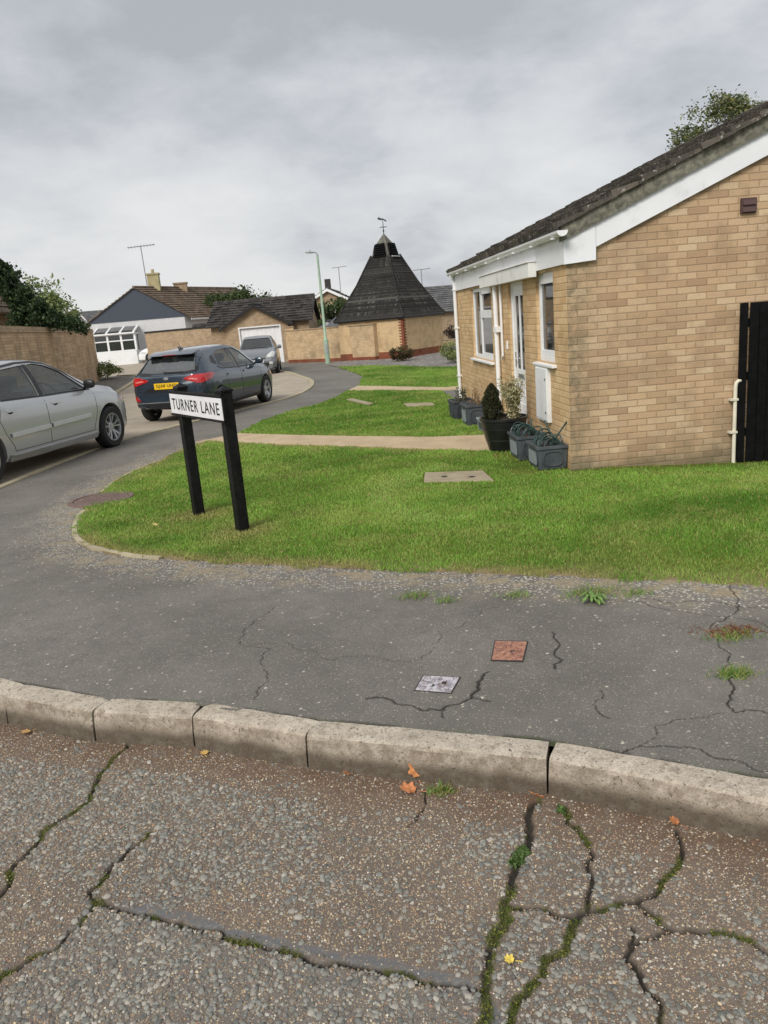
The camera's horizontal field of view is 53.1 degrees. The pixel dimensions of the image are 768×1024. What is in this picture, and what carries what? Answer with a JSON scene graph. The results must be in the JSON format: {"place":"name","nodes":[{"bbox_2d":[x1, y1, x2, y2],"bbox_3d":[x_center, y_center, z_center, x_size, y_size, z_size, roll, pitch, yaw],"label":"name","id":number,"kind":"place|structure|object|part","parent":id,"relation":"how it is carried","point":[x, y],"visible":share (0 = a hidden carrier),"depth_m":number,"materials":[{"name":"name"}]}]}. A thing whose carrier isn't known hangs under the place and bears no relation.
{"place":"outdoors","nodes":[
{"label":"outdoors","id":0,"kind":"place"},
{"bbox_2d":[77,310,102,321],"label":"grey roof house","id":1,"kind":"structure","parent":0,"point":[88,315],"depth_m":70.90,"materials":[{"name":"tile"}]},
{"bbox_2d":[95,376,135,390],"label":"pavement","id":2,"kind":"structure","parent":0,"point":[114,383],"depth_m":34.10,"materials":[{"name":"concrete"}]},
{"bbox_2d":[97,358,123,379],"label":"verge shrub","id":3,"kind":"object","parent":2,"relation":"on","point":[108,368],"visible":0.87,"depth_m":36.12,"materials":[{"name":"green plant"}]},
{"bbox_2d":[0,362,309,483],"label":"lane","id":4,"kind":"structure","parent":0,"point":[284,386],"depth_m":17.10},
{"bbox_2d":[0,296,10,325],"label":"ivy clad house","id":5,"kind":"structure","parent":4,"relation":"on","point":[4,309],"depth_m":25.91,"materials":[{"name":"brown brick"}]},
{"bbox_2d":[0,258,90,335],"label":"ivy","id":6,"kind":"object","parent":5,"relation":"attached to","point":[27,306],"visible":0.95,"depth_m":23.61,"materials":[{"name":"green plant"}]},
{"bbox_2d":[22,273,82,317],"bbox_3d":[-12.815,-6.765,29.534,2.715,4.662,2.259,-12,16,-25],"label":"tree","id":7,"kind":"object","parent":4,"relation":"on","point":[54,298],"visible":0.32,"depth_m":28.98,"materials":[{"name":"green plant"}]},
{"bbox_2d":[0,360,126,479],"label":"parked saloon","id":8,"kind":"object","parent":4,"relation":"on","point":[45,408],"visible":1,"depth_m":11.72,"materials":[{"name":"silver metal"}]},
{"bbox_2d":[0,366,37,395],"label":"rear side window","id":9,"kind":"structure","parent":8,"relation":"in","point":[16,374],"depth_m":11.25,"materials":[{"name":"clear glass"}]},
{"bbox_2d":[26,364,81,393],"bbox_3d":[-5.146,-2.109,12.042,0.234,0.476,1.070,-1,15,14],"label":"front side window","id":10,"kind":"structure","parent":8,"relation":"in","point":[51,381],"depth_m":11.90,"materials":[{"name":"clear glass"}]},
{"bbox_2d":[115,375,135,392],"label":"kerb","id":11,"kind":"structure","parent":4,"relation":"on","point":[122,388],"depth_m":29.55,"materials":[{"name":"concrete"}]},
{"bbox_2d":[139,348,148,360],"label":"white car","id":12,"kind":"object","parent":4,"relation":"on","point":[143,355],"visible":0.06,"depth_m":53.80,"materials":[{"name":"paint"}]},
{"bbox_2d":[0,370,313,488],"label":"kerb","id":13,"kind":"structure","parent":4,"relation":"on","point":[29,474],"depth_m":13.96,"materials":[{"name":"concrete"}]},
{"bbox_2d":[133,343,272,420],"bbox_3d":[-4.040,-3.183,17.891,2.072,1.627,4.194,-1,15,14],"label":"parked hatchback","id":14,"kind":"object","parent":4,"relation":"on","point":[209,369],"visible":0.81,"depth_m":16.21,"materials":[{"name":"blue metal"}]},
{"bbox_3d":[-4.487,-3.069,16.068,1.251,0.340,0.370,-1,15,14],"label":"rear window","id":15,"kind":"part","parent":14,"relation":"part of","materials":[{"name":"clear glass"}]},
{"bbox_3d":[-3.561,-3.382,16.953,0.233,0.415,0.894,-1,15,14],"label":"rear side window","id":16,"kind":"part","parent":14,"relation":"part of","materials":[{"name":"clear glass"}]},
{"bbox_3d":[-3.334,-3.637,17.917,0.231,0.428,0.964,-1,15,14],"label":"front side window","id":17,"kind":"part","parent":14,"relation":"part of","materials":[{"name":"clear glass"}]},
{"bbox_2d":[197,288,248,307],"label":"bushy tree","id":18,"kind":"object","parent":4,"relation":"on","point":[211,298],"visible":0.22,"depth_m":62.30,"materials":[{"name":"green plant"}]},
{"bbox_2d":[222,283,271,300],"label":"bushy tree","id":19,"kind":"object","parent":4,"relation":"on","point":[243,289],"visible":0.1,"depth_m":63.39,"materials":[{"name":"green plant"}]},
{"bbox_2d":[236,335,281,372],"bbox_3d":[-5.106,-6.418,31.334,1.932,1.480,3.376,-6,14,-5],"label":"parked small car","id":20,"kind":"object","parent":4,"relation":"on","point":[266,348],"visible":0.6,"depth_m":30.37,"materials":[{"name":"grey paint"}]},
{"bbox_2d":[205,293,320,361],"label":"brick garage","id":21,"kind":"structure","parent":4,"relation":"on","point":[234,323],"depth_m":39.06,"materials":[{"name":"brick"}]},
{"bbox_2d":[240,326,282,361],"bbox_3d":[-6.171,-8.378,38.908,2.040,1.900,0.080,-5,14,1],"label":"garage door","id":22,"kind":"structure","parent":21,"relation":"in","point":[274,331],"depth_m":38.73,"materials":[{"name":"metal"}]},
{"bbox_2d":[305,250,329,363],"bbox_3d":[-2.856,-8.794,33.322,0.610,4.890,0.225,-6,14,-3],"label":"street lamp","id":23,"kind":"object","parent":4,"relation":"on","point":[326,350],"visible":0.99,"depth_m":33.41,"materials":[{"name":"metal"}]},
{"bbox_2d":[0,346,568,616],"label":"pavement","id":24,"kind":"structure","parent":0,"point":[48,563],"depth_m":6.37,"materials":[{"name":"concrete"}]},
{"bbox_2d":[68,491,133,507],"bbox_3d":[-3.260,-0.141,8.874,0.740,0.049,0.740,-6,14,-3],"label":"manhole cover","id":25,"kind":"object","parent":24,"relation":"on","point":[81,502],"visible":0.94,"depth_m":8.84,"materials":[{"name":"brown metal"}]},
{"bbox_2d":[326,317,337,326],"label":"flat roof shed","id":26,"kind":"structure","parent":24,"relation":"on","point":[331,324],"depth_m":38.76,"materials":[{"name":"grey brick"}]},
{"bbox_2d":[329,349,456,366],"bbox_3d":[1.818,-6.351,31.649,8.250,0.001,14.900,-6,14,-3],"label":"gravel bed","id":27,"kind":"object","parent":24,"relation":"on","point":[431,359],"visible":0.42,"depth_m":30.77,"materials":[{"name":"grey gravel"}]},
{"bbox_2d":[333,217,445,360],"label":"pyramid roof house","id":28,"kind":"structure","parent":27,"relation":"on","point":[393,299],"depth_m":33.79,"materials":[{"name":"brick"}]},
{"bbox_2d":[388,345,414,360],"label":"red green shrub","id":29,"kind":"object","parent":27,"relation":"on","point":[405,354],"visible":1,"depth_m":30.70,"materials":[{"name":"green plant"}]},
{"bbox_2d":[438,341,456,362],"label":"green shrub","id":30,"kind":"object","parent":27,"relation":"on","point":[450,353],"visible":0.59,"depth_m":26.77,"materials":[{"name":"green plant"}]},
{"bbox_2d":[443,324,454,338],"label":"dark shrub","id":31,"kind":"object","parent":24,"relation":"on","point":[451,334],"visible":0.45,"depth_m":43.10,"materials":[{"name":"brown plant"}]},
{"bbox_2d":[196,433,488,450],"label":"garden path","id":32,"kind":"structure","parent":0,"point":[474,442],"depth_m":11.30,"materials":[{"name":"beige concrete"}]},
{"bbox_2d":[479,413,527,450],"bbox_3d":[1.531,-1.012,9.790,0.610,0.410,0.610,-6,14,-3],"label":"half barrel tub","id":33,"kind":"object","parent":32,"relation":"on","point":[496,435],"visible":0.75,"depth_m":9.59,"materials":[{"name":"black plastic"}]},
{"bbox_2d":[481,382,504,419],"bbox_3d":[1.373,-1.386,9.741,0.310,0.529,0.311,-6,14,-3],"label":"clipped conifer","id":34,"kind":"object","parent":33,"relation":"in","point":[491,403],"visible":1,"depth_m":9.68,"materials":[{"name":"green plant"}]},
{"bbox_2d":[494,370,525,418],"bbox_3d":[1.588,-1.440,9.644,0.404,0.681,0.400,-1,15,15],"label":"pale shrub","id":35,"kind":"object","parent":33,"relation":"in","point":[511,395],"visible":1,"depth_m":9.57,"materials":[{"name":"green plant"}]},
{"bbox_2d":[238,389,483,436],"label":"grass","id":36,"kind":"structure","parent":0,"point":[377,407],"depth_m":14.11,"materials":[{"name":"green plant"}]},
{"bbox_2d":[346,398,373,405],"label":"paving slab","id":37,"kind":"structure","parent":36,"relation":"on","point":[360,401],"depth_m":16.73,"materials":[{"name":"concrete"}]},
{"bbox_2d":[404,402,433,406],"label":"paving slab","id":38,"kind":"structure","parent":36,"relation":"on","point":[419,404],"depth_m":15.30,"materials":[{"name":"concrete"}]},
{"bbox_2d":[447,397,474,418],"bbox_3d":[1.317,-1.761,13.059,0.384,0.298,0.524,-6,14,-4],"label":"trough planter","id":39,"kind":"object","parent":36,"relation":"on","point":[455,409],"visible":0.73,"depth_m":12.86,"materials":[{"name":"plastic"}]},
{"bbox_2d":[453,387,466,401],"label":"lavender plant","id":40,"kind":"object","parent":39,"relation":"in","point":[463,392],"visible":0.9,"depth_m":13.02,"materials":[{"name":"green plant"}]},
{"bbox_2d":[459,401,483,425],"bbox_3d":[1.427,-1.560,12.187,0.354,0.318,0.504,-6,14,-4],"label":"trough planter","id":41,"kind":"object","parent":36,"relation":"on","point":[470,413],"visible":0.78,"depth_m":11.97,"materials":[{"name":"grey plastic"}]},
{"bbox_2d":[467,388,480,405],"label":"withered plant","id":42,"kind":"object","parent":41,"relation":"on","point":[477,401],"visible":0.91,"depth_m":12.03,"materials":[{"name":"brown plant"}]},
{"bbox_2d":[476,417,482,430],"bbox_3d":[1.579,-1.303,11.404,0.324,0.178,0.484,-6,14,-4],"label":"trough planter","id":43,"kind":"object","parent":36,"relation":"on","point":[479,424],"visible":0.18,"depth_m":11.46,"materials":[{"name":"plastic"}]},
{"bbox_2d":[0,572,767,778],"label":"pavement","id":44,"kind":"structure","parent":0,"point":[617,674],"depth_m":3.80,"materials":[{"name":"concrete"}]},
{"bbox_2d":[387,587,436,600],"bbox_3d":[0.159,0.491,4.552,0.319,0.040,0.210,-6,14,-3],"label":"weed","id":45,"kind":"object","parent":44,"relation":"on","point":[414,594],"visible":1,"depth_m":4.57,"materials":[{"name":"green plant"}]},
{"bbox_2d":[414,675,460,693],"bbox_3d":[0.243,0.788,3.475,0.178,0.039,0.160,0,15,19],"label":"water cover","id":46,"kind":"object","parent":44,"relation":"on","point":[437,684],"visible":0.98,"depth_m":3.46,"materials":[{"name":"metal"}]},
{"bbox_2d":[434,592,465,603],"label":"weed","id":47,"kind":"object","parent":44,"relation":"on","point":[447,601],"visible":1,"depth_m":4.45,"materials":[{"name":"green plant"}]},
{"bbox_2d":[491,640,527,661],"bbox_3d":[0.612,0.688,3.747,0.166,0.039,0.229,-1,15,14],"label":"water cover","id":48,"kind":"object","parent":44,"relation":"on","point":[508,651],"visible":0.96,"depth_m":3.73,"materials":[{"name":"metal"}]},
{"bbox_2d":[493,588,534,599],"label":"weed","id":49,"kind":"object","parent":44,"relation":"on","point":[518,594],"visible":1,"depth_m":4.45,"materials":[{"name":"green plant"}]},
{"bbox_2d":[549,580,626,602],"bbox_3d":[1.180,0.438,4.417,0.469,0.040,0.307,-6,14,-3],"label":"weed","id":50,"kind":"object","parent":44,"relation":"on","point":[596,590],"visible":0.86,"depth_m":4.40,"materials":[{"name":"green plant"}]},
{"bbox_2d":[579,591,608,604],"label":"weed","id":51,"kind":"object","parent":44,"relation":"on","point":[592,596],"visible":1,"depth_m":4.23,"materials":[{"name":"green plant"}]},
{"bbox_2d":[609,583,660,599],"bbox_3d":[1.412,0.445,4.313,0.316,0.039,0.171,-12,16,-25],"label":"weed","id":52,"kind":"object","parent":44,"relation":"on","point":[637,592],"visible":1,"depth_m":4.32,"materials":[{"name":"green plant"}]},
{"bbox_2d":[688,621,766,639],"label":"dead stalks","id":53,"kind":"object","parent":44,"relation":"on","point":[737,628],"visible":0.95,"depth_m":3.74,"materials":[{"name":"brown plant"}]},
{"bbox_2d":[701,626,765,645],"bbox_3d":[1.667,0.586,3.667,0.331,0.040,0.207,-11,15,-23],"label":"weed","id":54,"kind":"object","parent":44,"relation":"on","point":[730,636],"visible":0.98,"depth_m":3.67,"materials":[{"name":"green plant"}]},
{"bbox_2d":[705,660,764,680],"bbox_3d":[1.510,0.687,3.321,0.216,0.040,0.214,-17,19,-40],"label":"weed","id":55,"kind":"object","parent":44,"relation":"on","point":[736,672],"visible":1,"depth_m":3.32,"materials":[{"name":"green plant"}]},
{"bbox_2d":[0,723,767,1023],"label":"road","id":56,"kind":"structure","parent":0,"point":[342,958],"depth_m":2.42,"materials":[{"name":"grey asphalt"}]},
{"bbox_2d":[0,678,22,723],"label":"kerb","id":57,"kind":"structure","parent":56,"relation":"on","point":[7,686],"depth_m":3.78,"materials":[{"name":"concrete"}]},
{"bbox_2d":[5,685,105,740],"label":"kerb","id":58,"kind":"structure","parent":56,"relation":"on","point":[54,711],"depth_m":3.63,"materials":[{"name":"concrete"}]},
{"bbox_2d":[94,699,203,746],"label":"kerb","id":59,"kind":"structure","parent":56,"relation":"on","point":[128,722],"depth_m":3.46,"materials":[{"name":"concrete"}]},
{"bbox_2d":[193,704,317,767],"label":"kerb","id":60,"kind":"structure","parent":56,"relation":"on","point":[268,737],"depth_m":3.27,"materials":[{"name":"concrete"}]},
{"bbox_2d":[0,747,757,1023],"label":"moss","id":61,"kind":"object","parent":56,"relation":"on","point":[492,939],"visible":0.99,"depth_m":2.27,"materials":[{"name":"green plant"}]},
{"bbox_2d":[399,782,426,792],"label":"fallen leaf","id":62,"kind":"object","parent":56,"relation":"on","point":[409,787],"visible":1,"depth_m":2.96,"materials":[{"name":"orange plant"}]},
{"bbox_2d":[408,764,420,782],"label":"fallen leaf","id":63,"kind":"object","parent":56,"relation":"on","point":[411,771],"visible":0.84,"depth_m":3.00,"materials":[{"name":"orange plant"}]},
{"bbox_2d":[307,721,549,794],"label":"kerb","id":64,"kind":"structure","parent":56,"relation":"on","point":[516,765],"depth_m":3.00,"materials":[{"name":"concrete"}]},
{"bbox_2d":[422,779,462,798],"bbox_3d":[0.222,1.052,2.926,0.168,0.040,0.105,-6,14,-3],"label":"weed","id":65,"kind":"object","parent":56,"relation":"on","point":[440,788],"visible":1,"depth_m":2.94,"materials":[{"name":"green plant"}]},
{"bbox_2d":[504,954,522,963],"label":"fallen leaf","id":66,"kind":"object","parent":56,"relation":"on","point":[509,959],"visible":1,"depth_m":2.15,"materials":[{"name":"yellow plant"}]},
{"bbox_2d":[508,804,565,868],"bbox_3d":[0.526,1.115,2.647,0.073,0.038,0.380,7,18,39],"label":"weed","id":67,"kind":"object","parent":56,"relation":"on","point":[521,854],"visible":1,"depth_m":2.56,"materials":[{"name":"green plant"}]},
{"bbox_2d":[549,743,767,841],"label":"kerb","id":68,"kind":"structure","parent":56,"relation":"on","point":[714,800],"depth_m":2.68,"materials":[{"name":"concrete"}]},
{"bbox_2d":[669,816,687,828],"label":"fallen leaf","id":69,"kind":"object","parent":56,"relation":"on","point":[673,820],"visible":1,"depth_m":2.64,"materials":[{"name":"orange plant"}]},
{"bbox_2d":[0,0,767,311],"label":"sky","id":70,"kind":"structure","parent":0,"point":[238,140],"materials":[{"name":"grey"}]},
{"bbox_2d":[337,365,457,386],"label":"grass","id":71,"kind":"structure","parent":0,"point":[442,376],"depth_m":22.97,"materials":[{"name":"green plant"}]},
{"bbox_2d":[350,386,457,390],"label":"garden path","id":72,"kind":"structure","parent":0,"point":[364,388],"depth_m":19.27,"materials":[{"name":"beige concrete"}]},
{"bbox_2d":[71,440,767,589],"bbox_3d":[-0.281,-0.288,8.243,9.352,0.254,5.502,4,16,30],"label":"grass","id":73,"kind":"structure","parent":0,"point":[665,488],"depth_m":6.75,"materials":[{"name":"green plant"}]},
{"bbox_2d":[72,510,163,559],"bbox_3d":[-2.641,0.252,7.118,0.405,0.186,2.775,-14,17,-31],"label":"lawn edging","id":74,"kind":"object","parent":73,"relation":"on","point":[77,538],"visible":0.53,"depth_m":6.52,"materials":[{"name":"concrete"}]},
{"bbox_2d":[100,461,156,491],"bbox_3d":[-3.425,-0.437,10.262,0.162,0.110,1.961,-4,14,4],"label":"lawn edging","id":75,"kind":"object","parent":73,"relation":"on","point":[123,475],"visible":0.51,"depth_m":10.25,"materials":[{"name":"concrete"}]},
{"bbox_2d":[168,383,249,531],"bbox_3d":[-1.612,-0.431,7.093,0.138,1.489,1.305,-14,17,-32],"label":"street name sign","id":76,"kind":"object","parent":73,"relation":"on","point":[187,406],"visible":0.97,"depth_m":6.71,"materials":[{"name":"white wood"}]},
{"bbox_2d":[424,470,493,482],"bbox_3d":[0.807,-0.358,8.388,0.832,0.078,0.565,-1,15,14],"label":"concrete cover","id":77,"kind":"object","parent":73,"relation":"on","point":[460,476],"visible":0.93,"depth_m":8.36,"materials":[{"name":"concrete"}]},
{"bbox_2d":[507,429,545,459],"bbox_3d":[1.709,-0.806,9.192,0.354,0.278,0.524,-6,14,-3],"label":"trough planter","id":78,"kind":"object","parent":73,"relation":"on","point":[518,448],"visible":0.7,"depth_m":9.00,"materials":[{"name":"grey plastic"}]},
{"bbox_2d":[510,418,542,436],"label":"wire hoops","id":79,"kind":"object","parent":78,"relation":"in","point":[528,427],"visible":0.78,"depth_m":9.13,"materials":[{"name":"green metal"}]},
{"bbox_2d":[525,439,568,469],"bbox_3d":[1.816,-0.647,8.568,0.354,0.258,0.524,-6,14,-3],"label":"trough planter","id":80,"kind":"object","parent":73,"relation":"on","point":[547,456],"visible":0.89,"depth_m":8.35,"materials":[{"name":"grey plastic"}]},
{"bbox_2d":[533,420,566,446],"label":"wire hoops","id":81,"kind":"object","parent":80,"relation":"in","point":[540,438],"visible":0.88,"depth_m":8.50,"materials":[{"name":"green metal"}]},
{"bbox_2d":[735,301,767,462],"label":"timber fence","id":82,"kind":"object","parent":73,"relation":"on","point":[755,430],"visible":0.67,"depth_m":8.11,"materials":[{"name":"black wood"}]},
{"bbox_2d":[413,268,454,338],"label":"brick house","id":83,"kind":"structure","parent":0,"point":[442,296],"depth_m":46.20,"materials":[{"name":"grey tile"}]},
{"label":"ground","id":84,"kind":"structure","parent":0,"visible":0},
{"bbox_2d":[0,325,100,382],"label":"lane wall","id":85,"kind":"structure","parent":84,"relation":"on","point":[74,354],"depth_m":24.59,"materials":[{"name":"brick"}]},
{"bbox_2d":[78,313,91,328],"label":"white gable porch","id":86,"kind":"object","parent":84,"relation":"on","point":[82,318],"visible":0.17,"depth_m":64.91,"materials":[{"name":"grey concrete"}]},
{"bbox_2d":[86,244,239,365],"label":"white house","id":87,"kind":"structure","parent":84,"relation":"on","point":[122,324],"depth_m":57.25,"materials":[{"name":"blue tile"}]},
{"bbox_2d":[144,326,212,358],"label":"garden wall","id":88,"kind":"structure","parent":84,"relation":"on","point":[160,340],"depth_m":44.12,"materials":[{"name":"brown brick"}]},
{"bbox_2d":[192,323,206,326],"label":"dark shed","id":89,"kind":"structure","parent":84,"relation":"on","point":[199,325],"depth_m":51.24,"materials":[{"name":"grey"}]},
{"bbox_2d":[284,326,293,362],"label":"gate pier","id":90,"kind":"structure","parent":84,"relation":"on","point":[289,328],"depth_m":37.08,"materials":[{"name":"brick"}]},
{"bbox_2d":[317,320,331,327],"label":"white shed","id":91,"kind":"structure","parent":84,"relation":"on","point":[327,322],"depth_m":41.46,"materials":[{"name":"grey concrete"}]},
{"bbox_2d":[316,296,346,326],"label":"dark shrub","id":92,"kind":"object","parent":84,"relation":"on","point":[337,305],"visible":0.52,"depth_m":47.97,"materials":[{"name":"green plant"}]},
{"bbox_2d":[285,323,378,362],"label":"garden wall","id":93,"kind":"structure","parent":84,"relation":"on","point":[305,345],"depth_m":35.26,"materials":[{"name":"brick"}]},
{"bbox_2d":[315,266,348,317],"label":"brick gable house","id":94,"kind":"structure","parent":84,"relation":"on","point":[328,292],"depth_m":53.85,"materials":[{"name":"brown brick"}]},
{"bbox_2d":[443,338,455,345],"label":"wall","id":95,"kind":"structure","parent":84,"relation":"on","point":[449,340],"depth_m":40.75,"materials":[{"name":"brick"}]},
{"bbox_2d":[446,100,767,469],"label":"brick bungalow","id":96,"kind":"object","parent":84,"relation":"on","point":[604,319],"visible":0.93,"depth_m":8.05,"materials":[{"name":"brick"}]},
{"bbox_2d":[470,287,494,364],"bbox_3d":[1.621,-3.026,12.427,0.200,1.175,1.780,-6,14,-3],"label":"window","id":97,"kind":"structure","parent":96,"relation":"in","point":[481,296],"depth_m":12.51,"materials":[{"name":"white plastic"}]},
{"bbox_2d":[510,280,526,429],"bbox_3d":[1.826,-2.000,10.217,0.084,2.050,0.780,-6,14,-3],"label":"front door","id":98,"kind":"structure","parent":96,"relation":"in","point":[516,287],"depth_m":10.25,"materials":[{"name":"white plastic"}]},
{"bbox_2d":[532,271,556,368],"bbox_3d":[1.873,-2.187,8.739,0.200,1.035,0.840,-6,14,-3],"label":"window","id":99,"kind":"structure","parent":96,"relation":"in","point":[545,280],"depth_m":8.84,"materials":[{"name":"white plastic"}]},
{"bbox_2d":[665,84,765,151],"bbox_3d":[8.839,-7.469,20.450,2.825,6.904,2.329,-6,14,-3],"label":"birch tree","id":100,"kind":"object","parent":84,"relation":"on","point":[731,107],"visible":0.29,"depth_m":19.38,"materials":[{"name":"green plant"}]}
]}

